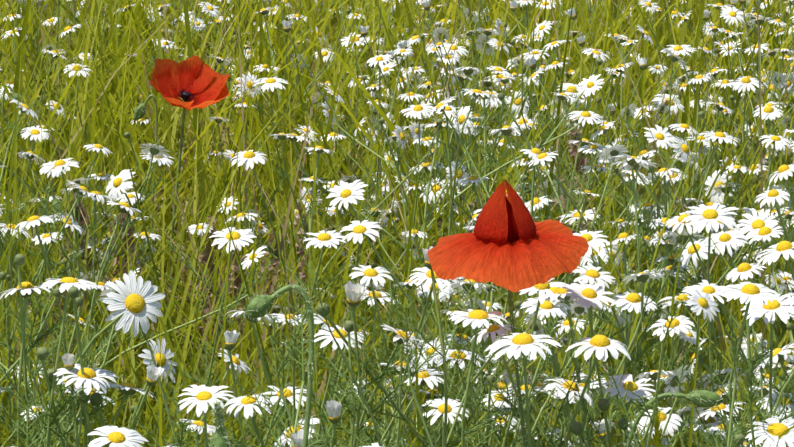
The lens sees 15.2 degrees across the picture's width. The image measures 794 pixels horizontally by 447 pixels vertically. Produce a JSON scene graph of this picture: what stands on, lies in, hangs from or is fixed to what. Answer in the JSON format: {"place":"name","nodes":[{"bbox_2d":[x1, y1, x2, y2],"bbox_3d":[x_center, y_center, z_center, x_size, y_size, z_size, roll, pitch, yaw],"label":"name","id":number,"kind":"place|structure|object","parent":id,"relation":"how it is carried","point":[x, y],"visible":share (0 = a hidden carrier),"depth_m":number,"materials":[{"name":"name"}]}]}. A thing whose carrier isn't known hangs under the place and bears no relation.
{"place":"outdoors","nodes":[
{"label":"outdoors","id":0,"kind":"place"},
{"bbox_2d":[150,55,229,278],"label":"poppy","id":1,"kind":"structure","parent":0,"point":[193,81],"depth_m":2.92,"materials":[{"name":"red plant"}]},
{"bbox_2d":[0,0,793,446],"bbox_3d":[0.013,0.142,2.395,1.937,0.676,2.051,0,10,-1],"label":"grass","id":2,"kind":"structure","parent":0,"point":[154,404],"depth_m":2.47,"materials":[{"name":"green plant"}]},
{"label":"meadow ground","id":3,"kind":"structure","parent":0,"visible":0},
{"bbox_2d":[0,0,60,173],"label":"daisy","id":4,"kind":"object","parent":3,"relation":"on","point":[49,47],"visible":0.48,"depth_m":3.61,"materials":[{"name":"green plant"}]},
{"bbox_2d":[0,297,82,446],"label":"daisy","id":5,"kind":"object","parent":3,"relation":"on","point":[79,301],"visible":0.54,"depth_m":1.82,"materials":[{"name":"green plant"}]},
{"bbox_2d":[0,177,104,446],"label":"daisy","id":6,"kind":"object","parent":3,"relation":"on","point":[50,236],"visible":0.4,"depth_m":2.17,"materials":[{"name":"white plant"}]},
{"bbox_2d":[19,34,93,230],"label":"daisy","id":7,"kind":"object","parent":3,"relation":"on","point":[81,55],"visible":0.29,"depth_m":3.52,"materials":[{"name":"green plant"}]},
{"bbox_2d":[0,86,121,428],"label":"daisy","id":8,"kind":"object","parent":3,"relation":"on","point":[25,108],"visible":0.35,"depth_m":2.54,"materials":[{"name":"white plant"}]},
{"bbox_2d":[0,272,125,446],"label":"daisy","id":9,"kind":"object","parent":3,"relation":"on","point":[57,293],"visible":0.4,"depth_m":1.70,"materials":[{"name":"green plant"}]},
{"bbox_2d":[0,132,138,429],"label":"daisy","id":10,"kind":"object","parent":3,"relation":"on","point":[97,148],"visible":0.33,"depth_m":2.57,"materials":[{"name":"green plant"}]},
{"bbox_2d":[0,49,148,258],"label":"daisy","id":11,"kind":"object","parent":3,"relation":"on","point":[55,55],"visible":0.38,"depth_m":3.38,"materials":[{"name":"green plant"}]},
{"bbox_2d":[2,237,153,425],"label":"daisy","id":12,"kind":"object","parent":3,"relation":"on","point":[85,277],"visible":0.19,"depth_m":2.51,"materials":[{"name":"green plant"}]},
{"bbox_2d":[0,151,174,400],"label":"daisy","id":13,"kind":"object","parent":3,"relation":"on","point":[30,155],"visible":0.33,"depth_m":2.55,"materials":[{"name":"white plant"}]},
{"bbox_2d":[6,139,169,439],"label":"daisy","id":14,"kind":"object","parent":3,"relation":"on","point":[117,183],"visible":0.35,"depth_m":2.34,"materials":[{"name":"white plant"}]},
{"bbox_2d":[0,0,176,158],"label":"daisy","id":15,"kind":"object","parent":3,"relation":"on","point":[67,29],"visible":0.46,"depth_m":3.60,"materials":[{"name":"green plant"}]},
{"bbox_2d":[0,246,276,446],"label":"daisy","id":16,"kind":"object","parent":3,"relation":"on","point":[102,285],"visible":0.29,"depth_m":2.09,"materials":[{"name":"green plant"}]},
{"bbox_2d":[133,94,157,293],"bbox_3d":[-0.252,0.121,3.004,0.028,0.507,0.018,0,10,-1],"label":"poppy bud","id":17,"kind":"object","parent":3,"relation":"on","point":[141,110],"visible":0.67,"depth_m":2.96,"materials":[{"name":"green plant"}]},
{"bbox_2d":[0,375,311,446],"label":"daisy","id":18,"kind":"object","parent":3,"relation":"on","point":[289,396],"visible":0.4,"depth_m":1.67,"materials":[{"name":"white plant"}]},
{"bbox_2d":[91,0,276,156],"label":"daisy","id":19,"kind":"object","parent":3,"relation":"on","point":[159,9],"visible":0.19,"depth_m":3.92,"materials":[{"name":"green plant"}]},
{"bbox_2d":[93,196,308,441],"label":"daisy","id":20,"kind":"object","parent":3,"relation":"on","point":[228,209],"visible":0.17,"depth_m":2.72,"materials":[{"name":"green plant"}]},
{"bbox_2d":[208,399,233,446],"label":"poppy bud","id":21,"kind":"object","parent":3,"relation":"on","point":[218,438],"visible":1,"depth_m":1.28,"materials":[{"name":"green plant"}]},
{"bbox_2d":[179,0,277,130],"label":"daisy","id":22,"kind":"object","parent":3,"relation":"on","point":[237,79],"visible":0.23,"depth_m":3.97,"materials":[{"name":"white plant"}]},
{"bbox_2d":[190,17,313,116],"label":"daisy","id":23,"kind":"object","parent":3,"relation":"on","point":[198,25],"visible":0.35,"depth_m":3.90,"materials":[{"name":"white plant"}]},
{"bbox_2d":[208,72,317,262],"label":"daisy","id":24,"kind":"object","parent":3,"relation":"on","point":[216,153],"visible":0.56,"depth_m":3.03,"materials":[{"name":"white plant"}]},
{"bbox_2d":[245,283,316,446],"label":"poppy bud","id":25,"kind":"object","parent":3,"relation":"on","point":[259,306],"visible":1,"depth_m":1.36,"materials":[{"name":"green plant"}]},
{"bbox_2d":[132,338,443,446],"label":"daisy","id":26,"kind":"object","parent":3,"relation":"on","point":[423,378],"visible":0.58,"depth_m":1.83,"materials":[{"name":"white plant"}]},
{"bbox_2d":[226,36,353,197],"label":"daisy","id":27,"kind":"object","parent":3,"relation":"on","point":[324,55],"visible":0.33,"depth_m":3.80,"materials":[{"name":"white plant"}]},
{"bbox_2d":[194,0,400,229],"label":"daisy","id":28,"kind":"object","parent":3,"relation":"on","point":[213,10],"visible":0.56,"depth_m":3.37,"materials":[{"name":"green plant"}]},
{"bbox_2d":[265,0,340,155],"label":"daisy","id":29,"kind":"object","parent":3,"relation":"on","point":[296,17],"visible":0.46,"depth_m":3.75,"materials":[{"name":"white plant"}]},
{"bbox_2d":[224,119,442,436],"bbox_3d":[-0.061,0.185,2.506,0.166,0.553,0.112,-7,12,-36],"label":"daisy","id":30,"kind":"object","parent":3,"relation":"on","point":[319,150],"visible":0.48,"depth_m":2.48,"materials":[{"name":"green plant"}]},
{"bbox_2d":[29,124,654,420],"bbox_3d":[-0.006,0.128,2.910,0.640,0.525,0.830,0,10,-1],"label":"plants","id":31,"kind":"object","parent":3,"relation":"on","point":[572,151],"depth_m":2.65,"materials":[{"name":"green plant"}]},
{"bbox_2d":[299,0,394,228],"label":"daisy","id":32,"kind":"object","parent":3,"relation":"on","point":[372,92],"visible":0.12,"depth_m":3.43,"materials":[{"name":"green plant"}]},
{"bbox_2d":[282,20,412,334],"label":"daisy","id":33,"kind":"object","parent":3,"relation":"on","point":[379,59],"visible":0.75,"depth_m":2.90,"materials":[{"name":"green plant"}]},
{"bbox_2d":[297,62,408,322],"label":"daisy","id":34,"kind":"object","parent":3,"relation":"on","point":[385,69],"visible":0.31,"depth_m":2.98,"materials":[{"name":"green plant"}]},
{"bbox_2d":[309,62,439,236],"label":"daisy","id":35,"kind":"object","parent":3,"relation":"on","point":[360,79],"visible":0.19,"depth_m":3.61,"materials":[{"name":"white plant"}]},
{"bbox_2d":[270,290,513,446],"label":"daisy","id":36,"kind":"object","parent":3,"relation":"on","point":[379,298],"visible":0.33,"depth_m":2.07,"materials":[{"name":"green plant"}]},
{"bbox_2d":[0,33,793,446],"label":"daisies","id":37,"kind":"object","parent":3,"relation":"on","point":[136,303],"visible":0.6,"depth_m":1.62,"materials":[{"name":"white plant"}]},
{"bbox_2d":[0,259,793,446],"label":"daisy plants","id":38,"kind":"object","parent":3,"relation":"on","point":[292,419],"visible":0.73,"depth_m":1.60,"materials":[{"name":"green plant"}]},
{"bbox_2d":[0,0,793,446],"bbox_3d":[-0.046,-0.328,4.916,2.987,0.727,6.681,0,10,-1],"label":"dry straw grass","id":39,"kind":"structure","parent":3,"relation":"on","point":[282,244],"depth_m":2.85,"materials":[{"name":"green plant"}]},
{"bbox_2d":[0,0,793,437],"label":"grass seed heads","id":40,"kind":"object","parent":3,"relation":"on","point":[352,154],"depth_m":3.14,"materials":[{"name":"green plant"}]},
{"bbox_2d":[358,134,457,374],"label":"daisy","id":41,"kind":"object","parent":3,"relation":"on","point":[393,136],"visible":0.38,"depth_m":2.68,"materials":[{"name":"green plant"}]},
{"bbox_2d":[359,25,459,240],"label":"daisy","id":42,"kind":"object","parent":3,"relation":"on","point":[363,30],"visible":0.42,"depth_m":3.03,"materials":[{"name":"green plant"}]},
{"bbox_2d":[364,50,458,239],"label":"daisy","id":43,"kind":"object","parent":3,"relation":"on","point":[410,69],"visible":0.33,"depth_m":3.19,"materials":[{"name":"white plant"}]},
{"bbox_2d":[297,45,530,243],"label":"daisy","id":44,"kind":"object","parent":3,"relation":"on","point":[516,104],"visible":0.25,"depth_m":3.18,"materials":[{"name":"white plant"}]},
{"bbox_2d":[45,310,793,446],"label":"grass","id":45,"kind":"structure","parent":3,"relation":"on","point":[657,440],"depth_m":1.58,"materials":[{"name":"green plant"}]},
{"bbox_2d":[302,86,538,344],"bbox_3d":[0.029,0.155,2.704,0.264,0.544,0.103,6,12,31],"label":"daisy","id":46,"kind":"object","parent":3,"relation":"on","point":[399,130],"visible":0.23,"depth_m":2.67,"materials":[{"name":"white plant"}]},
{"bbox_2d":[364,8,478,197],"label":"daisy","id":47,"kind":"object","parent":3,"relation":"on","point":[453,38],"visible":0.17,"depth_m":3.65,"materials":[{"name":"white plant"}]},
{"bbox_2d":[336,22,520,219],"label":"daisy","id":48,"kind":"object","parent":3,"relation":"on","point":[416,39],"visible":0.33,"depth_m":3.56,"materials":[{"name":"white plant"}]},
{"bbox_2d":[321,40,543,230],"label":"daisy","id":49,"kind":"object","parent":3,"relation":"on","point":[413,127],"visible":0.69,"depth_m":2.93,"materials":[{"name":"green plant"}]},
{"bbox_2d":[353,369,516,445],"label":"daisy","id":50,"kind":"object","parent":3,"relation":"on","point":[503,383],"visible":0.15,"depth_m":2.10,"materials":[{"name":"white plant"}]},
{"bbox_2d":[326,165,549,446],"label":"daisy","id":51,"kind":"object","parent":3,"relation":"on","point":[350,193],"visible":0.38,"depth_m":2.04,"materials":[{"name":"green plant"}]},
{"bbox_2d":[361,88,523,410],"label":"daisy","id":52,"kind":"object","parent":3,"relation":"on","point":[453,111],"visible":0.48,"depth_m":2.48,"materials":[{"name":"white plant"}]},
{"bbox_2d":[394,0,493,164],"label":"daisy","id":53,"kind":"object","parent":3,"relation":"on","point":[441,31],"visible":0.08,"depth_m":3.64,"materials":[{"name":"white plant"}]},
{"bbox_2d":[287,74,604,429],"bbox_3d":[0.041,0.163,2.562,0.280,0.578,0.109,-5,11,-25],"label":"daisy","id":54,"kind":"object","parent":3,"relation":"on","point":[590,85],"visible":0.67,"depth_m":2.52,"materials":[{"name":"green plant"}]},
{"bbox_2d":[338,284,594,446],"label":"daisy","id":55,"kind":"object","parent":3,"relation":"on","point":[577,308],"visible":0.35,"depth_m":1.88,"materials":[{"name":"green plant"}]},
{"bbox_2d":[360,282,598,444],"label":"daisy","id":56,"kind":"object","parent":3,"relation":"on","point":[480,304],"visible":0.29,"depth_m":2.27,"materials":[{"name":"white plant"}]},
{"bbox_2d":[420,79,550,209],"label":"daisy","id":57,"kind":"object","parent":3,"relation":"on","point":[487,84],"visible":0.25,"depth_m":3.26,"materials":[{"name":"white plant"}]},
{"bbox_2d":[397,0,576,233],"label":"daisy","id":58,"kind":"object","parent":3,"relation":"on","point":[541,28],"visible":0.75,"depth_m":3.11,"materials":[{"name":"green plant"}]},
{"bbox_2d":[416,119,558,439],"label":"daisy","id":59,"kind":"object","parent":3,"relation":"on","point":[463,180],"visible":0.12,"depth_m":2.52,"materials":[{"name":"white plant"}]},
{"bbox_2d":[393,177,599,435],"bbox_3d":[0.072,0.212,2.535,0.188,0.491,0.155,9,13,40],"label":"daisy","id":60,"kind":"object","parent":3,"relation":"on","point":[575,215],"visible":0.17,"depth_m":2.48,"materials":[{"name":"white plant"}]},
{"bbox_2d":[398,340,606,446],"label":"daisy","id":61,"kind":"object","parent":3,"relation":"on","point":[498,422],"visible":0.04,"depth_m":2.13,"materials":[{"name":"white plant"}]},
{"bbox_2d":[409,59,602,369],"bbox_3d":[0.088,0.146,2.650,0.118,0.581,0.174,6,12,30],"label":"daisy","id":62,"kind":"object","parent":3,"relation":"on","point":[504,80],"visible":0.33,"depth_m":2.61,"materials":[{"name":"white plant"}]},
{"bbox_2d":[427,179,588,446],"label":"poppy","id":63,"kind":"object","parent":3,"relation":"on","point":[509,244],"visible":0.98,"depth_m":1.50,"materials":[{"name":"red plant"}]},
{"bbox_2d":[469,0,553,165],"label":"daisy","id":64,"kind":"object","parent":3,"relation":"on","point":[498,26],"visible":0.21,"depth_m":3.72,"materials":[{"name":"green plant"}]},
{"bbox_2d":[459,0,567,140],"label":"daisy","id":65,"kind":"object","parent":3,"relation":"on","point":[525,2],"visible":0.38,"depth_m":3.48,"materials":[{"name":"white plant"}]},
{"bbox_2d":[492,35,552,221],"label":"daisy","id":66,"kind":"object","parent":3,"relation":"on","point":[516,60],"visible":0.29,"depth_m":3.37,"materials":[{"name":"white plant"}]},
{"bbox_2d":[402,161,668,424],"bbox_3d":[0.116,0.215,2.421,0.216,0.524,0.120,-2,10,-9],"label":"daisy","id":67,"kind":"object","parent":3,"relation":"on","point":[419,233],"visible":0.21,"depth_m":2.42,"materials":[{"name":"green plant"}]},
{"bbox_2d":[425,89,667,427],"bbox_3d":[0.120,0.184,2.425,0.157,0.583,0.149,-5,11,-26],"label":"daisy","id":68,"kind":"object","parent":3,"relation":"on","point":[615,150],"visible":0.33,"depth_m":2.39,"materials":[{"name":"white plant"}]},
{"bbox_2d":[454,36,639,226],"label":"daisy","id":69,"kind":"object","parent":3,"relation":"on","point":[554,64],"visible":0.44,"depth_m":2.93,"materials":[{"name":"white plant"}]},
{"bbox_2d":[439,178,664,398],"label":"daisy","id":70,"kind":"object","parent":3,"relation":"on","point":[615,246],"visible":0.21,"depth_m":2.67,"materials":[{"name":"green plant"}]},
{"bbox_2d":[487,66,621,411],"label":"daisy","id":71,"kind":"object","parent":3,"relation":"on","point":[589,116],"visible":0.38,"depth_m":2.48,"materials":[{"name":"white plant"}]},
{"bbox_2d":[449,277,688,438],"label":"daisy","id":72,"kind":"object","parent":3,"relation":"on","point":[661,317],"visible":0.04,"depth_m":2.39,"materials":[{"name":"green plant"}]},
{"bbox_2d":[523,102,616,277],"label":"daisy","id":73,"kind":"object","parent":3,"relation":"on","point":[613,111],"visible":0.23,"depth_m":2.86,"materials":[{"name":"green plant"}]},
{"bbox_2d":[509,0,639,215],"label":"daisy","id":74,"kind":"object","parent":3,"relation":"on","point":[513,9],"visible":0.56,"depth_m":3.06,"materials":[{"name":"white plant"}]},
{"bbox_2d":[469,35,691,226],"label":"daisy","id":75,"kind":"object","parent":3,"relation":"on","point":[642,62],"visible":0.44,"depth_m":3.06,"materials":[{"name":"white plant"}]},
{"bbox_2d":[486,259,687,446],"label":"daisy","id":76,"kind":"object","parent":3,"relation":"on","point":[641,277],"visible":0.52,"depth_m":1.78,"materials":[{"name":"green plant"}]},
{"bbox_2d":[512,355,677,446],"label":"daisy","id":77,"kind":"object","parent":3,"relation":"on","point":[653,375],"visible":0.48,"depth_m":1.72,"materials":[{"name":"green plant"}]},
{"bbox_2d":[497,243,695,446],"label":"daisy","id":78,"kind":"object","parent":3,"relation":"on","point":[585,258],"visible":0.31,"depth_m":2.19,"materials":[{"name":"white plant"}]},
{"bbox_2d":[511,24,695,287],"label":"daisy","id":79,"kind":"object","parent":3,"relation":"on","point":[620,67],"visible":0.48,"depth_m":3.04,"materials":[{"name":"white plant"}]},
{"bbox_2d":[510,200,715,446],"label":"daisy","id":80,"kind":"object","parent":3,"relation":"on","point":[622,316],"visible":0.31,"depth_m":2.15,"materials":[{"name":"green plant"}]},
{"bbox_2d":[505,371,744,446],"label":"daisy","id":81,"kind":"object","parent":3,"relation":"on","point":[722,395],"visible":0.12,"depth_m":1.85,"materials":[{"name":"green plant"}]},
{"bbox_2d":[553,92,714,389],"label":"daisy","id":82,"kind":"object","parent":3,"relation":"on","point":[683,128],"visible":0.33,"depth_m":2.56,"materials":[{"name":"green plant"}]},
{"bbox_2d":[535,121,741,256],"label":"daisy","id":83,"kind":"object","parent":3,"relation":"on","point":[706,143],"visible":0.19,"depth_m":3.09,"materials":[{"name":"white plant"}]},
{"bbox_2d":[543,117,736,410],"bbox_3d":[0.203,0.179,2.520,0.151,0.561,0.143,9,13,42],"label":"daisy","id":84,"kind":"object","parent":3,"relation":"on","point":[664,136],"visible":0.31,"depth_m":2.47,"materials":[{"name":"green plant"}]},
{"bbox_2d":[585,10,710,282],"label":"daisy","id":85,"kind":"object","parent":3,"relation":"on","point":[624,39],"visible":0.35,"depth_m":3.08,"materials":[{"name":"green plant"}]},
{"bbox_2d":[575,111,756,446],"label":"daisy","id":86,"kind":"object","parent":3,"relation":"on","point":[719,137],"visible":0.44,"depth_m":2.46,"materials":[{"name":"white plant"}]},
{"bbox_2d":[608,33,738,252],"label":"daisy","id":87,"kind":"object","parent":3,"relation":"on","point":[658,68],"visible":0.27,"depth_m":3.36,"materials":[{"name":"white plant"}]},
{"bbox_2d":[623,387,724,446],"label":"poppy bud","id":88,"kind":"object","parent":3,"relation":"on","point":[703,398],"visible":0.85,"depth_m":1.49,"materials":[{"name":"green plant"}]},
{"bbox_2d":[560,47,792,354],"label":"daisy","id":89,"kind":"object","parent":3,"relation":"on","point":[674,57],"visible":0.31,"depth_m":2.67,"materials":[{"name":"white plant"}]},
{"bbox_2d":[568,138,793,442],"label":"daisy","id":90,"kind":"object","parent":3,"relation":"on","point":[677,179],"visible":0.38,"depth_m":2.46,"materials":[{"name":"green plant"}]},
{"bbox_2d":[614,374,768,446],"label":"daisy","id":91,"kind":"object","parent":3,"relation":"on","point":[714,427],"visible":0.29,"depth_m":1.80,"materials":[{"name":"green plant"}]},
{"bbox_2d":[638,0,744,236],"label":"daisy","id":92,"kind":"object","parent":3,"relation":"on","point":[649,7],"visible":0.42,"depth_m":3.24,"materials":[{"name":"green plant"}]},
{"bbox_2d":[612,207,789,446],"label":"daisy","id":93,"kind":"object","parent":3,"relation":"on","point":[759,219],"visible":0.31,"depth_m":2.25,"materials":[{"name":"green plant"}]},
{"bbox_2d":[610,161,793,385],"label":"daisy","id":94,"kind":"object","parent":3,"relation":"on","point":[773,196],"visible":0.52,"depth_m":2.16,"materials":[{"name":"white plant"}]},
{"bbox_2d":[663,41,778,265],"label":"daisy","id":95,"kind":"object","parent":3,"relation":"on","point":[726,53],"visible":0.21,"depth_m":3.21,"materials":[{"name":"white plant"}]},
{"bbox_2d":[650,11,793,326],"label":"daisy","id":96,"kind":"object","parent":3,"relation":"on","point":[785,50],"visible":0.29,"depth_m":3.36,"materials":[{"name":"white plant"}]},
{"bbox_2d":[663,224,793,417],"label":"daisy","id":97,"kind":"object","parent":3,"relation":"on","point":[721,240],"visible":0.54,"depth_m":2.17,"materials":[{"name":"white plant"}]},
{"bbox_2d":[663,263,793,445],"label":"daisy","id":98,"kind":"object","parent":3,"relation":"on","point":[700,301],"visible":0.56,"depth_m":1.82,"materials":[{"name":"white plant"}]},
{"bbox_2d":[674,197,793,347],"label":"daisy","id":99,"kind":"object","parent":3,"relation":"on","point":[690,204],"visible":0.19,"depth_m":2.63,"materials":[{"name":"white plant"}]},
{"bbox_2d":[678,327,791,446],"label":"daisy","id":100,"kind":"object","parent":3,"relation":"on","point":[690,337],"visible":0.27,"depth_m":1.76,"materials":[{"name":"white plant"}]},
{"bbox_2d":[678,0,793,311],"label":"daisy","id":101,"kind":"object","parent":3,"relation":"on","point":[730,13],"visible":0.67,"depth_m":3.10,"materials":[{"name":"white plant"}]},
{"bbox_2d":[703,29,775,266],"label":"daisy","id":102,"kind":"object","parent":3,"relation":"on","point":[715,72],"visible":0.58,"depth_m":3.24,"materials":[{"name":"white plant"}]},
{"bbox_2d":[693,205,793,392],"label":"daisy","id":103,"kind":"object","parent":3,"relation":"on","point":[783,282],"visible":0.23,"depth_m":2.45,"materials":[{"name":"green plant"}]},
{"bbox_2d":[697,367,792,440],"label":"daisy","id":104,"kind":"object","parent":3,"relation":"on","point":[724,372],"visible":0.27,"depth_m":1.85,"materials":[{"name":"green plant"}]},
{"bbox_2d":[705,106,793,376],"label":"daisy","id":105,"kind":"object","parent":3,"relation":"on","point":[772,114],"visible":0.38,"depth_m":2.53,"materials":[{"name":"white plant"}]},
{"bbox_2d":[705,3,793,161],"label":"daisy","id":106,"kind":"object","parent":3,"relation":"on","point":[786,120],"visible":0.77,"depth_m":3.26,"materials":[{"name":"green plant"}]},
{"bbox_2d":[723,0,793,248],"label":"daisy","id":107,"kind":"object","parent":3,"relation":"on","point":[789,83],"visible":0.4,"depth_m":3.35,"materials":[{"name":"green plant"}]},
{"bbox_2d":[725,220,793,389],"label":"daisy","id":108,"kind":"object","parent":3,"relation":"on","point":[779,279],"visible":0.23,"depth_m":2.42,"materials":[{"name":"white plant"}]},
{"bbox_2d":[744,101,793,281],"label":"daisy","id":109,"kind":"object","parent":3,"relation":"on","point":[771,104],"visible":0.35,"depth_m":3.02,"materials":[{"name":"white plant"}]},
{"bbox_2d":[745,341,793,414],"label":"daisy","id":110,"kind":"object","parent":3,"relation":"on","point":[778,355],"visible":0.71,"depth_m":1.68,"materials":[{"name":"white plant"}]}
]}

